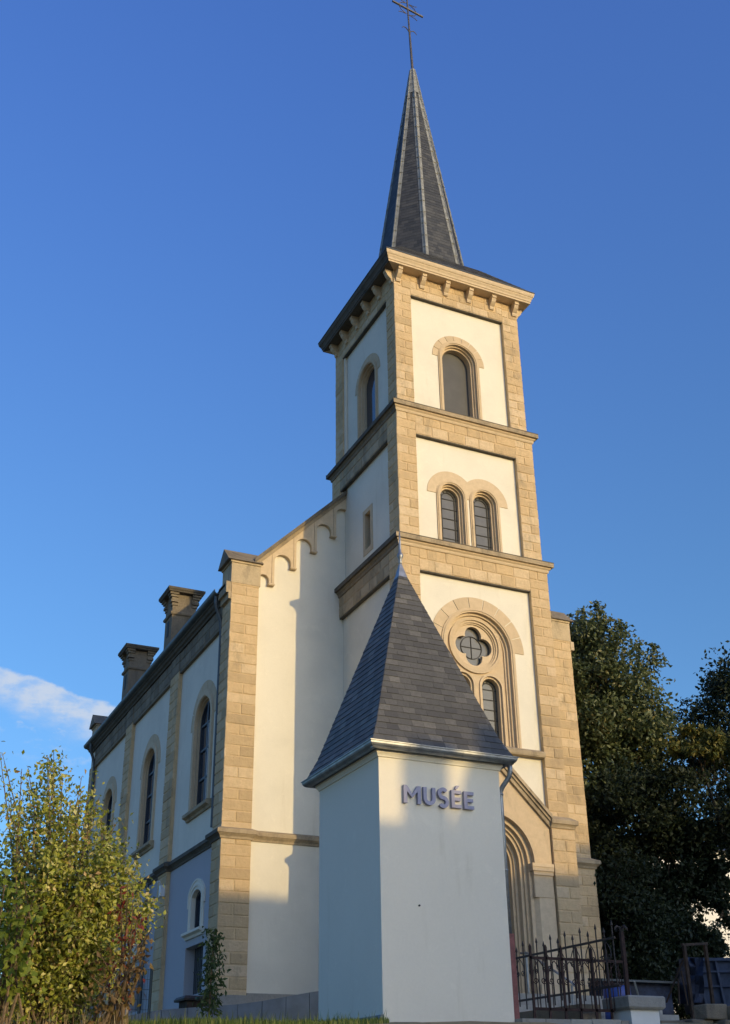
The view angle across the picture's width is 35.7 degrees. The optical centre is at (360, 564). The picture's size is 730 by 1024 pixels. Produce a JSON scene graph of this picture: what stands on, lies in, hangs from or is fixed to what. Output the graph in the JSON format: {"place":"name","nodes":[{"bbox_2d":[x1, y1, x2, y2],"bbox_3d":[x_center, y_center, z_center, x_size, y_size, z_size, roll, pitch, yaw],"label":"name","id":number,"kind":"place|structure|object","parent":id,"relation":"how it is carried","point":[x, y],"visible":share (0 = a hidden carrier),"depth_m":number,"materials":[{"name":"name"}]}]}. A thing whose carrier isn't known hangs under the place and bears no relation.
{"place":"outdoors","nodes":[
{"label":"outdoors","id":0,"kind":"place"},
{"bbox_2d":[1,993,137,1023],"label":"dry grass","id":1,"kind":"structure","parent":0,"point":[84,1021],"depth_m":11.14,"materials":[{"name":"plant"}]},
{"bbox_2d":[174,995,213,1007],"bbox_3d":[-3.728,9.924,25.576,0.760,0.390,0.800,11,-28,-23],"label":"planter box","id":2,"kind":"object","parent":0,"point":[186,1001],"visible":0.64,"depth_m":25.30,"materials":[{"name":"stone"}]},
{"bbox_2d":[101,1008,388,1023],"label":"lawn","id":3,"kind":"structure","parent":0,"point":[334,1020],"depth_m":12.96,"materials":[{"name":"green plant"}]},
{"bbox_2d":[0,0,729,973],"label":"sky","id":4,"kind":"structure","parent":0,"point":[193,193],"materials":[{"name":"blue"}]},
{"bbox_2d":[360,1021,717,1023],"bbox_3d":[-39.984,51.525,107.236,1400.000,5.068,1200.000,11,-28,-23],"label":"ground","id":5,"kind":"structure","parent":0,"point":[468,1022],"depth_m":12.02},
{"bbox_2d":[0,869,53,1023],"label":"bindweed","id":6,"kind":"object","parent":5,"relation":"on","point":[8,962],"visible":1,"depth_m":10.99,"materials":[{"name":"green plant"}]},
{"bbox_2d":[0,741,165,1023],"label":"hazel bush","id":7,"kind":"object","parent":5,"relation":"on","point":[79,918],"visible":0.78,"depth_m":11.65,"materials":[{"name":"green plant"}]},
{"bbox_2d":[83,968,152,1020],"bbox_3d":[-5.126,8.677,22.670,1.880,1.250,0.052,3,-26,-8],"label":"fence","id":8,"kind":"object","parent":5,"relation":"on","point":[150,992],"visible":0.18,"depth_m":22.81,"materials":[{"name":"green metal"}]},
{"bbox_2d":[83,920,153,1023],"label":"dogwood shrub","id":9,"kind":"object","parent":5,"relation":"on","point":[113,1000],"visible":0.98,"depth_m":11.13,"materials":[{"name":"brown plant"}]},
{"bbox_2d":[98,883,147,1019],"bbox_3d":[-2.421,4.006,11.354,0.520,1.451,0.989,11,-28,-23],"label":"red shrub","id":10,"kind":"object","parent":5,"relation":"on","point":[125,937],"visible":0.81,"depth_m":11.27,"materials":[{"name":"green plant"}]},
{"bbox_2d":[192,926,231,1021],"bbox_3d":[-2.500,6.976,19.142,0.620,1.703,0.556,-3,-26,4],"label":"sapling","id":11,"kind":"object","parent":5,"relation":"on","point":[207,994],"visible":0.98,"depth_m":19.12,"materials":[{"name":"green plant"}]},
{"bbox_2d":[128,991,318,1021],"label":"retaining wall","id":12,"kind":"structure","parent":5,"relation":"on","point":[299,1006],"depth_m":24.79,"materials":[{"name":"grey concrete"}]},
{"bbox_2d":[81,0,605,1019],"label":"church","id":13,"kind":"structure","parent":5,"relation":"on","point":[205,742],"depth_m":30.29,"materials":[{"name":"beige paint"}]},
{"bbox_2d":[98,776,116,883],"bbox_3d":[-8.682,9.082,38.966,0.360,3.660,2.260,11,-28,-23],"label":"nave window","id":14,"kind":"structure","parent":13,"relation":"in","point":[111,787],"depth_m":39.58,"materials":[{"name":"stone"}]},
{"bbox_2d":[127,911,146,962],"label":"ground window","id":15,"kind":"structure","parent":13,"relation":"in","point":[135,952],"depth_m":32.84,"materials":[{"name":"white paint"}]},
{"bbox_2d":[136,972,143,1010],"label":"barred window","id":16,"kind":"structure","parent":13,"relation":"in","point":[143,972],"depth_m":32.44,"materials":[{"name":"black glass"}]},
{"bbox_2d":[131,734,160,859],"bbox_3d":[-6.436,6.969,34.619,0.360,3.660,2.260,11,-28,-23],"label":"nave window","id":17,"kind":"structure","parent":13,"relation":"in","point":[146,841],"depth_m":34.81,"materials":[{"name":"stone"}]},
{"bbox_2d":[181,878,205,940],"bbox_3d":[-3.979,8.574,28.352,0.520,1.410,1.500,11,-28,-23],"label":"window frame","id":18,"kind":"structure","parent":13,"relation":"in","point":[197,892],"depth_m":28.48,"materials":[{"name":"white paint"}]},
{"bbox_2d":[193,946,202,994],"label":"barred window","id":19,"kind":"structure","parent":13,"relation":"in","point":[198,965],"depth_m":28.11,"materials":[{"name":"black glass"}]},
{"bbox_2d":[182,680,216,822],"bbox_3d":[-4.185,4.852,30.264,0.360,3.660,2.260,11,-28,-23],"label":"nave window","id":20,"kind":"structure","parent":13,"relation":"in","point":[201,799],"depth_m":30.44,"materials":[{"name":"stone"}]},
{"bbox_2d":[355,353,379,439],"bbox_3d":[0.306,-4.852,32.851,0.285,2.740,1.680,11,-28,-23],"label":"belfry window","id":21,"kind":"structure","parent":13,"relation":"in","point":[367,396],"depth_m":33.15,"materials":[{"name":"stone"}]},
{"bbox_2d":[363,503,372,556],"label":"slit window","id":22,"kind":"structure","parent":13,"relation":"in","point":[368,513],"depth_m":30.93,"materials":[{"name":"stone"}]},
{"bbox_2d":[436,480,469,544],"bbox_3d":[2.372,-1.325,29.871,0.920,1.920,0.325,11,-28,-23],"label":"twin window","id":23,"kind":"structure","parent":13,"relation":"in","point":[451,512],"depth_m":29.95,"materials":[{"name":"stone"}]},
{"bbox_2d":[432,336,483,419],"bbox_3d":[2.728,-5.238,32.105,1.680,2.740,0.405,11,-28,-23],"label":"belfry window","id":24,"kind":"structure","parent":13,"relation":"in","point":[459,377],"depth_m":32.24,"materials":[{"name":"stone"}]},
{"bbox_2d":[433,597,523,748],"bbox_3d":[2.879,2.653,28.175,2.680,3.870,0.445,11,-28,-23],"label":"great window","id":25,"kind":"structure","parent":13,"relation":"in","point":[484,650],"depth_m":28.42,"materials":[{"name":"stone"}]},
{"bbox_2d":[469,488,502,551],"bbox_3d":[3.279,-1.151,30.255,0.920,1.920,0.325,11,-28,-23],"label":"twin window","id":26,"kind":"structure","parent":13,"relation":"in","point":[485,521],"depth_m":30.34,"materials":[{"name":"stone"}]},
{"bbox_2d":[301,531,519,1021],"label":"museum pavilion","id":27,"kind":"structure","parent":5,"relation":"on","point":[416,756],"depth_m":19.04,"materials":[{"name":"white paint"}]},
{"bbox_2d":[519,1004,601,1018],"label":"fence kerb","id":28,"kind":"structure","parent":5,"relation":"on","point":[542,1014],"depth_m":19.31,"materials":[{"name":"stone"}]},
{"bbox_2d":[515,921,620,1008],"bbox_3d":[3.473,7.150,20.101,0.046,1.200,3.550,11,-28,-23],"label":"spear railing","id":29,"kind":"object","parent":28,"relation":"on","point":[551,950],"visible":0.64,"depth_m":19.68,"materials":[{"name":"metal"}]},
{"bbox_2d":[515,1018,628,1023],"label":"wall","id":30,"kind":"structure","parent":5,"relation":"on","point":[583,1021],"depth_m":18.34,"materials":[{"name":"grey stone"}]},
{"bbox_2d":[528,943,622,1019],"bbox_3d":[3.666,6.984,18.963,1.901,1.190,0.024,11,-28,-23],"label":"front railing","id":31,"kind":"object","parent":30,"relation":"on","point":[565,1009],"visible":0.97,"depth_m":18.90,"materials":[{"name":"black metal"}]},
{"bbox_2d":[518,993,678,1020],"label":"entrance steps","id":32,"kind":"structure","parent":5,"relation":"on","point":[522,1008],"depth_m":24.16,"materials":[{"name":"grey stone"}]},
{"bbox_2d":[520,952,574,1004],"bbox_3d":[3.918,8.758,23.606,0.052,1.566,1.936,11,-28,-23],"label":"handrail","id":33,"kind":"object","parent":32,"relation":"on","point":[527,974],"visible":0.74,"depth_m":24.21,"materials":[{"name":"metal"}]},
{"bbox_2d":[603,983,630,1018],"bbox_3d":[5.240,9.014,23.001,0.570,0.980,0.561,11,-28,-23],"label":"barrel","id":34,"kind":"object","parent":5,"relation":"on","point":[607,1015],"visible":0.22,"depth_m":22.92,"materials":[{"name":"blue plastic"}]},
{"bbox_2d":[567,599,696,858],"bbox_3d":[7.677,7.663,36.125,5.594,13.465,5.986,11,-28,-23],"label":"maple tree","id":35,"kind":"object","parent":5,"relation":"on","point":[613,729],"visible":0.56,"depth_m":35.81,"materials":[{"name":"green plant"}]},
{"bbox_2d":[602,995,665,1023],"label":"gate pier","id":36,"kind":"structure","parent":5,"relation":"on","point":[636,1009],"depth_m":18.93,"materials":[{"name":"grey stone"}]},
{"bbox_2d":[614,924,630,994],"bbox_3d":[4.542,6.804,19.504,0.211,1.185,0.213,-10,-27,18],"label":"gate post","id":37,"kind":"object","parent":36,"relation":"on","point":[624,960],"visible":0.98,"depth_m":19.50,"materials":[{"name":"black metal"}]},
{"bbox_2d":[588,978,680,1014],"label":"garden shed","id":38,"kind":"structure","parent":5,"relation":"on","point":[652,988],"depth_m":27.24,"materials":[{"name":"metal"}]},
{"bbox_2d":[584,736,729,948],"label":"spreading tree","id":39,"kind":"object","parent":5,"relation":"on","point":[687,842],"visible":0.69,"depth_m":33.28,"materials":[{"name":"green plant"}]},
{"bbox_2d":[590,838,729,1012],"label":"hedge tree","id":40,"kind":"object","parent":5,"relation":"on","point":[656,936],"visible":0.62,"depth_m":31.22,"materials":[{"name":"green plant"}]},
{"bbox_2d":[594,845,729,1018],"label":"pale house","id":41,"kind":"structure","parent":5,"relation":"on","point":[711,917],"depth_m":55.31,"materials":[{"name":"stone"}]},
{"bbox_2d":[660,1020,684,1022],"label":"stone block","id":42,"kind":"structure","parent":5,"relation":"on","point":[668,1021],"depth_m":20.67,"materials":[{"name":"grey stone"}]},
{"bbox_2d":[677,979,680,1004],"bbox_3d":[7.345,9.839,26.150,0.115,0.587,0.044,23,-34,-40],"label":"pole","id":43,"kind":"object","parent":5,"relation":"on","point":[678,991],"visible":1,"depth_m":26.13,"materials":[{"name":"brown wood"}]},
{"bbox_2d":[671,977,690,1019],"bbox_3d":[10.607,14.975,39.219,13.336,2.909,1.605,-1,-26,0],"label":"hedge","id":44,"kind":"object","parent":5,"relation":"on","point":[679,1011],"visible":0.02,"depth_m":38.70,"materials":[{"name":"green plant"}]},
{"bbox_2d":[659,722,729,847],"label":"yellowing tree","id":45,"kind":"object","parent":5,"relation":"on","point":[710,747],"visible":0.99,"depth_m":33.44,"materials":[{"name":"green plant"}]},
{"bbox_2d":[661,640,729,798],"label":"oak tree","id":46,"kind":"object","parent":5,"relation":"on","point":[717,685],"visible":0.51,"depth_m":41.70,"materials":[{"name":"green plant"}]},
{"bbox_2d":[681,942,714,1021],"bbox_3d":[7.964,9.770,26.642,0.099,1.846,1.218,-22,-33,37],"label":"timber frame","id":47,"kind":"object","parent":5,"relation":"on","point":[687,973],"visible":0.86,"depth_m":26.60,"materials":[{"name":"brown wood"}]},
{"bbox_2d":[666,960,683,1002],"bbox_3d":[7.317,9.685,26.400,0.535,0.930,0.044,-12,-28,23],"label":"pole","id":48,"kind":"object","parent":47,"relation":"attached to","point":[674,981],"visible":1,"depth_m":26.39,"materials":[{"name":"brown wood"}]},
{"bbox_2d":[681,971,687,1004],"bbox_3d":[7.474,9.746,26.150,0.103,0.753,0.044,11,-28,-23],"label":"pole","id":49,"kind":"object","parent":47,"relation":"attached to","point":[684,987],"visible":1,"depth_m":26.14,"materials":[{"name":"brown wood"}]},
{"bbox_2d":[678,957,703,1003],"bbox_3d":[8.000,10.051,27.452,0.596,1.000,1.019,-2,-26,3],"label":"tarpaulin","id":50,"kind":"object","parent":47,"relation":"hanging from","point":[696,966],"visible":0.71,"depth_m":27.35,"materials":[{"name":"blue plastic"}]},
{"bbox_2d":[683,1019,713,1022],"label":"stone block","id":51,"kind":"structure","parent":5,"relation":"on","point":[697,1021],"depth_m":20.73,"materials":[{"name":"grey stone"}]},
{"bbox_2d":[693,1004,727,1020],"bbox_3d":[6.488,8.285,21.010,0.538,0.287,0.395,11,-28,-23],"label":"stone block","id":52,"kind":"object","parent":51,"relation":"on","point":[715,1012],"depth_m":20.87,"materials":[{"name":"grey stone"}]},
{"bbox_2d":[676,958,729,1014],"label":"waste container","id":53,"kind":"object","parent":5,"relation":"on","point":[720,971],"visible":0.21,"depth_m":27.79,"materials":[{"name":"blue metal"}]},
{"bbox_2d":[714,1020,729,1023],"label":"stone block","id":54,"kind":"structure","parent":5,"relation":"on","point":[723,1022],"depth_m":20.71,"materials":[{"name":"grey stone"}]},
{"bbox_2d":[727,1006,729,1019],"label":"stone block","id":55,"kind":"structure","parent":54,"relation":"on","point":[728,1010],"depth_m":20.94,"materials":[{"name":"grey stone"}]}
]}

